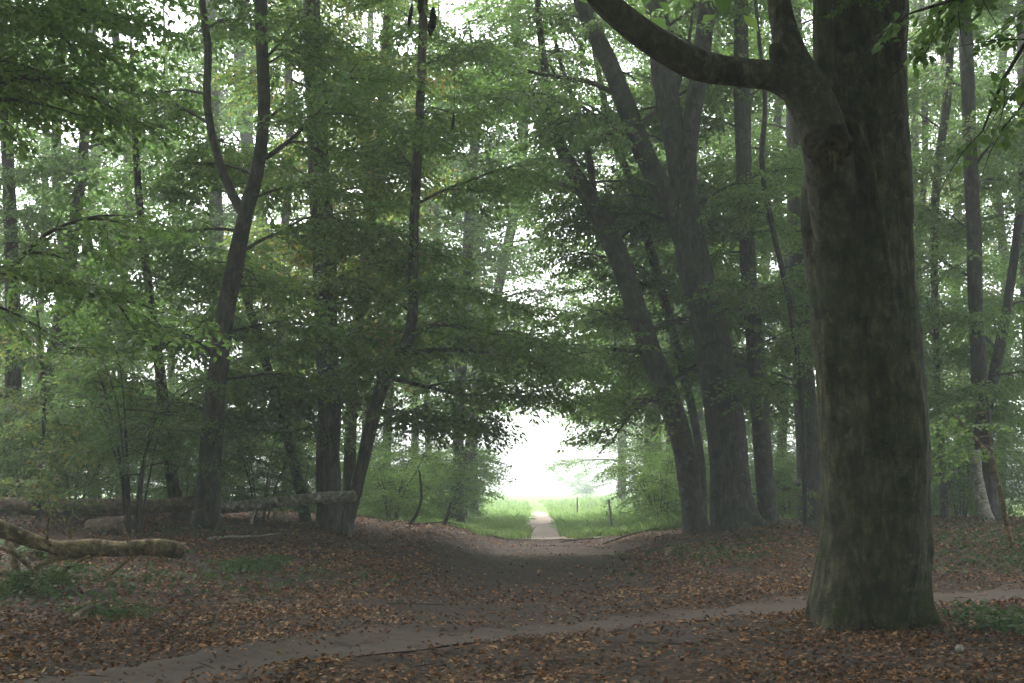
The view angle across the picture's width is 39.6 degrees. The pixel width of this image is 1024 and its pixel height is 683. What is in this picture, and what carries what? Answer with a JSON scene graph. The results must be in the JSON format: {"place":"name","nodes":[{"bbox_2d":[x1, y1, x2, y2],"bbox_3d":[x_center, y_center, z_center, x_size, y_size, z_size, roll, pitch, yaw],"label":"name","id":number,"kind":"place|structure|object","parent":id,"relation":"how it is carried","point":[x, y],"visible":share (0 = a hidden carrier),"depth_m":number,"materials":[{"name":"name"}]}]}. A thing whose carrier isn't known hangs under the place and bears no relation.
{"place":"outdoors","nodes":[
{"label":"outdoors","id":0,"kind":"place"},
{"bbox_2d":[0,490,1023,682],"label":"ground","id":1,"kind":"structure","parent":0,"point":[532,497],"depth_m":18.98,"materials":[{"name":"brown plant"}]},
{"bbox_2d":[0,33,28,389],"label":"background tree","id":2,"kind":"object","parent":1,"relation":"on","point":[2,382],"visible":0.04,"depth_m":44.32,"materials":[{"name":"green plant"}]},
{"bbox_2d":[0,3,97,381],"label":"background tree","id":3,"kind":"object","parent":1,"relation":"on","point":[24,197],"visible":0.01,"depth_m":59.83,"materials":[{"name":"green plant"}]},
{"bbox_2d":[0,559,107,600],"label":"seedling","id":4,"kind":"object","parent":1,"relation":"on","point":[49,576],"visible":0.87,"depth_m":18.61,"materials":[{"name":"green plant"}]},
{"bbox_2d":[0,388,112,498],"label":"shrub","id":5,"kind":"object","parent":1,"relation":"on","point":[2,453],"visible":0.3,"depth_m":29.61,"materials":[{"name":"green plant"}]},
{"bbox_2d":[0,300,137,526],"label":"young beech","id":6,"kind":"object","parent":1,"relation":"on","point":[38,489],"visible":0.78,"depth_m":26.48,"materials":[{"name":"green plant"}]},
{"bbox_2d":[0,5,144,495],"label":"background tree","id":7,"kind":"object","parent":1,"relation":"on","point":[38,134],"depth_m":48.88,"materials":[{"name":"green plant"}]},
{"bbox_2d":[0,387,162,499],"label":"shrub","id":8,"kind":"object","parent":1,"relation":"on","point":[78,481],"visible":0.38,"depth_m":28.49,"materials":[{"name":"green plant"}]},
{"bbox_2d":[67,600,107,624],"bbox_3d":[-4.881,3.114,16.318,0.141,0.239,0.758,-1,-6,13],"label":"broken stick","id":9,"kind":"object","parent":1,"relation":"on","point":[77,615],"visible":0.98,"depth_m":16.22,"materials":[{"name":"wood"}]},
{"bbox_2d":[0,0,185,496],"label":"dark trunked tree","id":10,"kind":"object","parent":1,"relation":"on","point":[11,216],"visible":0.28,"depth_m":33.12,"materials":[{"name":"green plant"}]},
{"bbox_2d":[0,510,186,593],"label":"fallen log","id":11,"kind":"object","parent":1,"relation":"on","point":[81,549],"visible":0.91,"depth_m":19.23,"materials":[{"name":"wood"}]},
{"bbox_2d":[0,493,195,515],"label":"fallen log","id":12,"kind":"object","parent":1,"relation":"on","point":[109,507],"visible":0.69,"depth_m":27.29,"materials":[{"name":"grey wood"}]},
{"bbox_2d":[0,25,207,497],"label":"dark trunked tree","id":13,"kind":"object","parent":1,"relation":"on","point":[84,138],"visible":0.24,"depth_m":34.05,"materials":[{"name":"green plant"}]},
{"bbox_2d":[0,24,208,498],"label":"background tree","id":14,"kind":"object","parent":1,"relation":"on","point":[161,66],"visible":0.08,"depth_m":54.52,"materials":[{"name":"green plant"}]},
{"bbox_2d":[20,384,190,498],"bbox_3d":[-9.530,2.515,34.916,4.833,3.162,4.580,5,-7,-38],"label":"shrub","id":15,"kind":"object","parent":1,"relation":"on","point":[145,477],"visible":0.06,"depth_m":34.84,"materials":[{"name":"green plant"}]},
{"bbox_2d":[84,515,134,532],"bbox_3d":[-7.218,3.285,25.479,1.058,0.376,0.313,-3,-6,26],"label":"log butt","id":16,"kind":"object","parent":1,"relation":"on","point":[109,524],"visible":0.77,"depth_m":25.34,"materials":[{"name":"brown plant"}]},
{"bbox_2d":[54,596,172,620],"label":"seedling","id":17,"kind":"object","parent":1,"relation":"on","point":[113,611],"visible":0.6,"depth_m":16.69,"materials":[{"name":"green plant"}]},
{"bbox_2d":[0,0,228,497],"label":"background tree","id":18,"kind":"object","parent":1,"relation":"on","point":[149,212],"visible":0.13,"depth_m":42.73,"materials":[{"name":"green plant"}]},
{"bbox_2d":[0,0,237,373],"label":"beech","id":19,"kind":"object","parent":1,"relation":"on","point":[25,87],"visible":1,"depth_m":18.44,"materials":[{"name":"green plant"}]},
{"bbox_2d":[16,339,261,535],"bbox_3d":[-6.863,1.742,25.615,4.232,3.557,3.750,3,-7,-28],"label":"shrub","id":20,"kind":"object","parent":1,"relation":"on","point":[124,473],"visible":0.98,"depth_m":25.34,"materials":[{"name":"green plant"}]},
{"bbox_2d":[35,39,295,521],"bbox_3d":[-6.993,-1.355,29.089,5.203,10.321,4.273,2,-6,-20],"label":"slender tree","id":21,"kind":"object","parent":1,"relation":"on","point":[138,182],"visible":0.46,"depth_m":28.55,"materials":[{"name":"green plant"}]},
{"bbox_2d":[104,6,271,398],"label":"background tree","id":22,"kind":"object","parent":1,"relation":"on","point":[176,44],"visible":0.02,"depth_m":57.98,"materials":[{"name":"green plant"}]},
{"bbox_2d":[114,396,264,500],"bbox_3d":[-9.074,3.309,39.741,4.575,3.506,5.670,-3,-7,31],"label":"shrub","id":23,"kind":"object","parent":1,"relation":"on","point":[165,479],"visible":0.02,"depth_m":39.51,"materials":[{"name":"green plant"}]},
{"bbox_2d":[102,403,284,514],"bbox_3d":[-6.859,2.491,30.366,3.852,2.510,3.575,0,-6,0],"label":"shrub","id":24,"kind":"object","parent":1,"relation":"on","point":[191,490],"visible":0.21,"depth_m":30.03,"materials":[{"name":"green plant"}]},
{"bbox_2d":[114,0,297,501],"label":"hazy tree","id":25,"kind":"object","parent":1,"relation":"on","point":[220,216],"visible":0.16,"depth_m":46.51,"materials":[{"name":"green plant"}]},
{"bbox_2d":[149,403,304,501],"bbox_3d":[-7.583,2.962,37.132,4.694,3.128,4.346,0,-6,0],"label":"shrub","id":26,"kind":"object","parent":1,"relation":"on","point":[239,482],"visible":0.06,"depth_m":36.64,"materials":[{"name":"green plant"}]},
{"bbox_2d":[144,0,315,494],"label":"background tree","id":27,"kind":"object","parent":1,"relation":"on","point":[248,137],"visible":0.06,"depth_m":56.16,"materials":[{"name":"green plant"}]},
{"bbox_2d":[48,0,433,530],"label":"forked tree","id":28,"kind":"object","parent":1,"relation":"on","point":[238,258],"visible":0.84,"depth_m":27.66,"materials":[{"name":"green plant"}]},
{"bbox_2d":[205,533,280,539],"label":"fallen branch","id":29,"kind":"object","parent":1,"relation":"on","point":[231,536],"visible":0.94,"depth_m":25.50,"materials":[{"name":"wood"}]},
{"bbox_2d":[211,553,297,573],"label":"seedling","id":30,"kind":"object","parent":1,"relation":"on","point":[237,562],"visible":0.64,"depth_m":21.71,"materials":[{"name":"green plant"}]},
{"bbox_2d":[130,0,399,489],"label":"background tree","id":31,"kind":"object","parent":1,"relation":"on","point":[241,54],"visible":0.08,"depth_m":59.30,"materials":[{"name":"green plant"}]},
{"bbox_2d":[178,408,361,524],"bbox_3d":[-5.203,2.581,29.956,3.921,2.613,3.732,-5,-8,44],"label":"shrub","id":32,"kind":"object","parent":1,"relation":"on","point":[249,454],"visible":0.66,"depth_m":29.59,"materials":[{"name":"green plant"}]},
{"bbox_2d":[175,288,373,523],"bbox_3d":[-4.887,1.312,31.631,4.262,5.715,5.091,-3,-6,27],"label":"slender tree","id":33,"kind":"object","parent":1,"relation":"on","point":[297,404],"visible":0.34,"depth_m":30.78,"materials":[{"name":"green plant"}]},
{"bbox_2d":[191,413,358,500],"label":"shrub","id":34,"kind":"object","parent":1,"relation":"on","point":[268,475],"visible":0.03,"depth_m":41.48,"materials":[{"name":"green plant"}]},
{"bbox_2d":[220,490,357,523],"bbox_3d":[-4.519,3.367,28.360,2.867,0.796,0.545,-1,-6,8],"label":"fallen log","id":35,"kind":"object","parent":1,"relation":"on","point":[314,498],"visible":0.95,"depth_m":28.40,"materials":[{"name":"grey wood"}]},
{"bbox_2d":[148,3,442,495],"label":"background tree","id":36,"kind":"object","parent":1,"relation":"on","point":[288,135],"visible":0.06,"depth_m":44.66,"materials":[{"name":"green plant"}]},
{"bbox_2d":[246,418,366,497],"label":"shrub","id":37,"kind":"object","parent":1,"relation":"on","point":[305,478],"visible":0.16,"depth_m":37.57,"materials":[{"name":"green plant"}]},
{"bbox_2d":[197,0,459,532],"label":"mossy oak","id":38,"kind":"object","parent":1,"relation":"on","point":[328,478],"visible":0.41,"depth_m":30.76,"materials":[{"name":"green plant"}]},
{"bbox_2d":[259,418,428,516],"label":"shrub","id":39,"kind":"object","parent":1,"relation":"on","point":[376,446],"visible":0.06,"depth_m":42.38,"materials":[{"name":"green plant"}]},
{"bbox_2d":[245,0,473,505],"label":"slender tree","id":40,"kind":"object","parent":1,"relation":"on","point":[349,465],"visible":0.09,"depth_m":33.42,"materials":[{"name":"green plant"}]},
{"bbox_2d":[244,0,501,464],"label":"background tree","id":41,"kind":"object","parent":1,"relation":"on","point":[360,27],"visible":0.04,"depth_m":51.17,"materials":[{"name":"green plant"}]},
{"bbox_2d":[302,0,486,429],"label":"background tree","id":42,"kind":"object","parent":1,"relation":"on","point":[370,22],"visible":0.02,"depth_m":56.07,"materials":[{"name":"green plant"}]},
{"bbox_2d":[340,443,464,520],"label":"shrub","id":43,"kind":"object","parent":1,"relation":"on","point":[386,493],"visible":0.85,"depth_m":37.24,"materials":[{"name":"green plant"}]},
{"bbox_2d":[340,433,477,518],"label":"shrub","id":44,"kind":"object","parent":1,"relation":"on","point":[424,481],"visible":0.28,"depth_m":43.80,"materials":[{"name":"green plant"}]},
{"bbox_2d":[407,470,422,524],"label":"dead stem","id":45,"kind":"object","parent":1,"relation":"on","point":[412,519],"visible":0.98,"depth_m":34.75,"materials":[{"name":"grey wood"}]},
{"bbox_2d":[356,435,497,521],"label":"hedge bush","id":46,"kind":"object","parent":1,"relation":"on","point":[452,489],"visible":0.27,"depth_m":45.60,"materials":[{"name":"green plant"}]},
{"bbox_2d":[339,100,520,469],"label":"misty tree","id":47,"kind":"object","parent":1,"relation":"on","point":[416,437],"depth_m":72.00,"materials":[{"name":"green plant"}]},
{"bbox_2d":[341,0,534,448],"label":"background tree","id":48,"kind":"object","parent":1,"relation":"on","point":[437,396],"visible":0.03,"depth_m":60.68,"materials":[{"name":"green plant"}]},
{"bbox_2d":[401,435,517,518],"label":"hedge bush","id":49,"kind":"object","parent":1,"relation":"on","point":[478,484],"visible":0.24,"depth_m":55.65,"materials":[{"name":"green plant"}]},
{"bbox_2d":[340,29,581,522],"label":"hazy tree","id":50,"kind":"object","parent":1,"relation":"on","point":[469,227],"visible":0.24,"depth_m":47.31,"materials":[{"name":"green plant"}]},
{"bbox_2d":[292,0,631,536],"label":"crooked tree","id":51,"kind":"object","parent":1,"relation":"on","point":[500,357],"visible":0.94,"depth_m":29.33,"materials":[{"name":"green plant"}]},
{"bbox_2d":[420,446,509,513],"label":"hedge bush","id":52,"kind":"object","parent":1,"relation":"on","point":[484,479],"visible":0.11,"depth_m":65.56,"materials":[{"name":"green plant"}]},
{"bbox_2d":[393,34,602,517],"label":"misty tree","id":53,"kind":"object","parent":1,"relation":"on","point":[486,289],"visible":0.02,"depth_m":62.64,"materials":[{"name":"green plant"}]},
{"bbox_2d":[396,0,601,517],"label":"background tree","id":54,"kind":"object","parent":1,"relation":"on","point":[541,293],"visible":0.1,"depth_m":56.59,"materials":[{"name":"green plant"}]},
{"bbox_2d":[225,494,796,539],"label":"meadow grass","id":55,"kind":"structure","parent":1,"relation":"on","point":[510,519],"depth_m":50.30,"materials":[{"name":"green plant"}]},
{"bbox_2d":[0,509,1023,636],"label":"ground ivy","id":56,"kind":"object","parent":1,"relation":"on","point":[982,621],"visible":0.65,"depth_m":21.00,"materials":[{"name":"green plant"}]},
{"bbox_2d":[538,468,616,497],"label":"tree","id":57,"kind":"object","parent":1,"relation":"on","point":[586,488],"visible":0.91,"depth_m":163.66,"materials":[{"name":"green plant"}]},
{"bbox_2d":[387,0,804,534],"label":"triple stemmed beech","id":58,"kind":"object","parent":1,"relation":"on","point":[732,506],"visible":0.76,"depth_m":32.26,"materials":[{"name":"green plant"}]},
{"bbox_2d":[537,162,685,500],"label":"misty tree","id":59,"kind":"object","parent":1,"relation":"on","point":[567,464],"visible":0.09,"depth_m":91.74,"materials":[{"name":"green plant"}]},
{"bbox_2d":[437,0,813,534],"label":"leaning beech","id":60,"kind":"object","parent":1,"relation":"on","point":[649,352],"visible":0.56,"depth_m":33.42,"materials":[{"name":"green plant"}]},
{"bbox_2d":[521,58,777,502],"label":"misty tree","id":61,"kind":"object","parent":1,"relation":"on","point":[551,281],"visible":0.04,"depth_m":60.50,"materials":[{"name":"green plant"}]},
{"bbox_2d":[594,440,705,525],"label":"hedge bush","id":62,"kind":"object","parent":1,"relation":"on","point":[628,497],"visible":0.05,"depth_m":49.71,"materials":[{"name":"green plant"}]},
{"bbox_2d":[552,80,752,453],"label":"misty tree","id":63,"kind":"object","parent":1,"relation":"on","point":[637,426],"visible":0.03,"depth_m":69.13,"materials":[{"name":"green plant"}]},
{"bbox_2d":[560,47,746,513],"bbox_3d":[3.733,-1.976,35.186,5.132,13.492,3.701,0,-6,0],"label":"leaning tree","id":64,"kind":"object","parent":1,"relation":"on","point":[666,309],"visible":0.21,"depth_m":34.59,"materials":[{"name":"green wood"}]},
{"bbox_2d":[558,11,772,502],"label":"background tree","id":65,"kind":"object","parent":1,"relation":"on","point":[656,420],"visible":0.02,"depth_m":57.76,"materials":[{"name":"green plant"}]},
{"bbox_2d":[562,1,782,512],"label":"background tree","id":66,"kind":"object","parent":1,"relation":"on","point":[623,58],"visible":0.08,"depth_m":44.26,"materials":[{"name":"green plant"}]},
{"bbox_2d":[592,433,753,531],"bbox_3d":[4.211,3.949,38.552,4.361,2.802,4.710,3,-6,-26],"label":"shrub","id":67,"kind":"object","parent":1,"relation":"on","point":[653,488],"visible":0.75,"depth_m":37.98,"materials":[{"name":"green plant"}]},
{"bbox_2d":[612,423,754,518],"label":"shrub","id":68,"kind":"object","parent":1,"relation":"on","point":[647,445],"visible":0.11,"depth_m":42.95,"materials":[{"name":"green plant"}]},
{"bbox_2d":[575,2,794,435],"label":"background tree","id":69,"kind":"object","parent":1,"relation":"on","point":[658,336],"visible":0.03,"depth_m":46.70,"materials":[{"name":"green plant"}]},
{"bbox_2d":[636,15,790,446],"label":"background tree","id":70,"kind":"object","parent":1,"relation":"on","point":[700,420],"visible":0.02,"depth_m":54.69,"materials":[{"name":"green plant"}]},
{"bbox_2d":[632,0,814,525],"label":"beech tree","id":71,"kind":"object","parent":1,"relation":"on","point":[744,156],"visible":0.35,"depth_m":33.63,"materials":[{"name":"green plant"}]},
{"bbox_2d":[650,430,796,506],"bbox_3d":[5.884,3.816,38.796,4.468,2.916,4.164,0,-6,0],"label":"shrub","id":72,"kind":"object","parent":1,"relation":"on","point":[704,448],"visible":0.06,"depth_m":38.24,"materials":[{"name":"green plant"}]},
{"bbox_2d":[653,0,818,512],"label":"background tree","id":73,"kind":"object","parent":1,"relation":"on","point":[777,120],"visible":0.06,"depth_m":44.14,"materials":[{"name":"green plant"}]},
{"bbox_2d":[663,9,811,484],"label":"background tree","id":74,"kind":"object","parent":1,"relation":"on","point":[767,265],"depth_m":58.27,"materials":[{"name":"green plant"}]},
{"bbox_2d":[693,413,796,514],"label":"shrub","id":75,"kind":"object","parent":1,"relation":"on","point":[775,443],"visible":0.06,"depth_m":41.59,"materials":[{"name":"green plant"}]},
{"bbox_2d":[683,0,813,527],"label":"sapling","id":76,"kind":"object","parent":1,"relation":"on","point":[753,387],"visible":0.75,"depth_m":31.14,"materials":[{"name":"green plant"}]},
{"bbox_2d":[747,425,796,514],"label":"shrub","id":77,"kind":"object","parent":1,"relation":"on","point":[789,479],"visible":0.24,"depth_m":38.35,"materials":[{"name":"green plant"}]},
{"bbox_2d":[748,421,795,510],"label":"shrub","id":78,"kind":"object","parent":1,"relation":"on","point":[792,441],"visible":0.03,"depth_m":43.39,"materials":[{"name":"green plant"}]},
{"bbox_2d":[661,0,909,521],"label":"beech tree","id":79,"kind":"object","parent":1,"relation":"on","point":[811,418],"visible":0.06,"depth_m":35.84,"materials":[{"name":"green plant"}]},
{"bbox_2d":[579,0,1023,633],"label":"old beech tree","id":80,"kind":"object","parent":1,"relation":"on","point":[843,92],"visible":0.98,"depth_m":15.76,"materials":[{"name":"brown plant"}]},
{"bbox_2d":[755,4,911,412],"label":"background tree","id":81,"kind":"object","parent":1,"relation":"on","point":[784,121],"visible":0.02,"depth_m":56.05,"materials":[{"name":"green plant"}]},
{"bbox_2d":[766,9,1023,446],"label":"background tree","id":82,"kind":"object","parent":1,"relation":"on","point":[918,115],"depth_m":46.21,"materials":[{"name":"green plant"}]},
{"bbox_2d":[774,0,1023,449],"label":"background tree","id":83,"kind":"object","parent":1,"relation":"on","point":[914,5],"visible":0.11,"depth_m":42.30,"materials":[{"name":"green plant"}]},
{"bbox_2d":[931,432,996,515],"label":"shrub","id":84,"kind":"object","parent":1,"relation":"on","point":[932,512],"visible":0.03,"depth_m":39.45,"materials":[{"name":"green plant"}]},
{"bbox_2d":[907,0,1022,468],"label":"background tree","id":85,"kind":"object","parent":1,"relation":"on","point":[929,191],"visible":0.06,"depth_m":54.89,"materials":[{"name":"green plant"}]},
{"bbox_2d":[907,0,1023,520],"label":"dark trunked tree","id":86,"kind":"object","parent":1,"relation":"on","point":[984,385],"visible":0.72,"depth_m":34.39,"materials":[{"name":"green plant"}]},
{"bbox_2d":[907,0,1023,516],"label":"slender tree","id":87,"kind":"object","parent":1,"relation":"on","point":[933,301],"visible":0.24,"depth_m":36.14,"materials":[{"name":"green plant"}]},
{"bbox_2d":[907,0,1023,514],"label":"background tree","id":88,"kind":"object","parent":1,"relation":"on","point":[930,132],"visible":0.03,"depth_m":59.95,"materials":[{"name":"green plant"}]},
{"bbox_2d":[910,0,1023,483],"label":"background tree","id":89,"kind":"object","parent":1,"relation":"on","point":[994,248],"visible":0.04,"depth_m":47.75,"materials":[{"name":"green plant"}]},
{"bbox_2d":[922,11,1022,368],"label":"background tree","id":90,"kind":"object","parent":1,"relation":"on","point":[1014,351],"visible":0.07,"depth_m":56.77,"materials":[{"name":"green plant"}]},
{"bbox_2d":[929,399,1016,549],"bbox_3d":[7.752,2.359,24.408,1.758,2.750,2.577,-1,-6,14],"label":"sapling","id":91,"kind":"object","parent":1,"relation":"on","point":[986,455],"visible":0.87,"depth_m":24.32,"materials":[{"name":"green plant"}]},
{"bbox_2d":[930,425,1023,515],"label":"shrub","id":92,"kind":"object","parent":1,"relation":"on","point":[1021,508],"visible":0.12,"depth_m":43.09,"materials":[{"name":"green plant"}]},
{"bbox_2d":[930,429,1023,515],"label":"shrub","id":93,"kind":"object","parent":1,"relation":"on","point":[964,466],"visible":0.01,"depth_m":44.10,"materials":[{"name":"green plant"}]},
{"bbox_2d":[931,431,1023,515],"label":"shrub","id":94,"kind":"object","parent":1,"relation":"on","point":[966,496],"visible":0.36,"depth_m":36.45,"materials":[{"name":"green plant"}]},
{"bbox_2d":[931,460,1023,515],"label":"shrub","id":95,"kind":"object","parent":1,"relation":"on","point":[953,511],"visible":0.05,"depth_m":42.43,"materials":[{"name":"green plant"}]},
{"bbox_2d":[933,0,1023,447],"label":"hazy tree","id":96,"kind":"object","parent":1,"relation":"on","point":[1019,66],"visible":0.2,"depth_m":40.86,"materials":[{"name":"green plant"}]},
{"bbox_2d":[970,450,995,521],"bbox_3d":[10.957,3.462,33.027,0.606,1.886,0.410,0,-6,0],"label":"birch stump","id":97,"kind":"object","parent":1,"relation":"on","point":[982,501],"visible":0.74,"depth_m":32.92,"materials":[{"name":"grey wood"}]},
{"bbox_2d":[981,27,1023,442],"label":"background tree","id":98,"kind":"object","parent":1,"relation":"on","point":[1003,287],"visible":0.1,"depth_m":44.02,"materials":[{"name":"green plant"}]},
{"bbox_2d":[994,431,1023,514],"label":"shrub","id":99,"kind":"object","parent":1,"relation":"on","point":[1018,490],"visible":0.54,"depth_m":38.94,"materials":[{"name":"green plant"}]},
{"bbox_2d":[0,583,1023,682],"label":"crossing path","id":100,"kind":"structure","parent":0,"point":[398,641],"depth_m":14.41,"materials":[{"name":"soil"}]},
{"bbox_2d":[0,513,1023,682],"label":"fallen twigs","id":101,"kind":"object","parent":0,"point":[242,675],"depth_m":15.26,"materials":[{"name":"brown wood"}]},
{"bbox_2d":[0,0,1023,490],"label":"sky","id":102,"kind":"structure","parent":0,"point":[528,459],"materials":[{"name":"white"}]},
{"bbox_2d":[280,537,754,645],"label":"forest track","id":103,"kind":"structure","parent":0,"point":[582,552],"depth_m":21.05,"materials":[{"name":"soil"}]},
{"bbox_2d":[488,511,601,538],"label":"field path","id":104,"kind":"structure","parent":0,"point":[541,524],"depth_m":48.64,"materials":[{"name":"soil"}]},
{"bbox_3d":[0.010,-8.818,0.392,72.715,19.861,67.753,0,-6,0],"label":"wood canopy","id":105,"kind":"object","parent":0,"visible":0},
{"bbox_2d":[427,0,436,35],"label":"hanging cone","id":106,"kind":"object","parent":105,"relation":"hanging from","point":[431,25],"visible":1,"depth_m":17.04,"materials":[{"name":"plant"}]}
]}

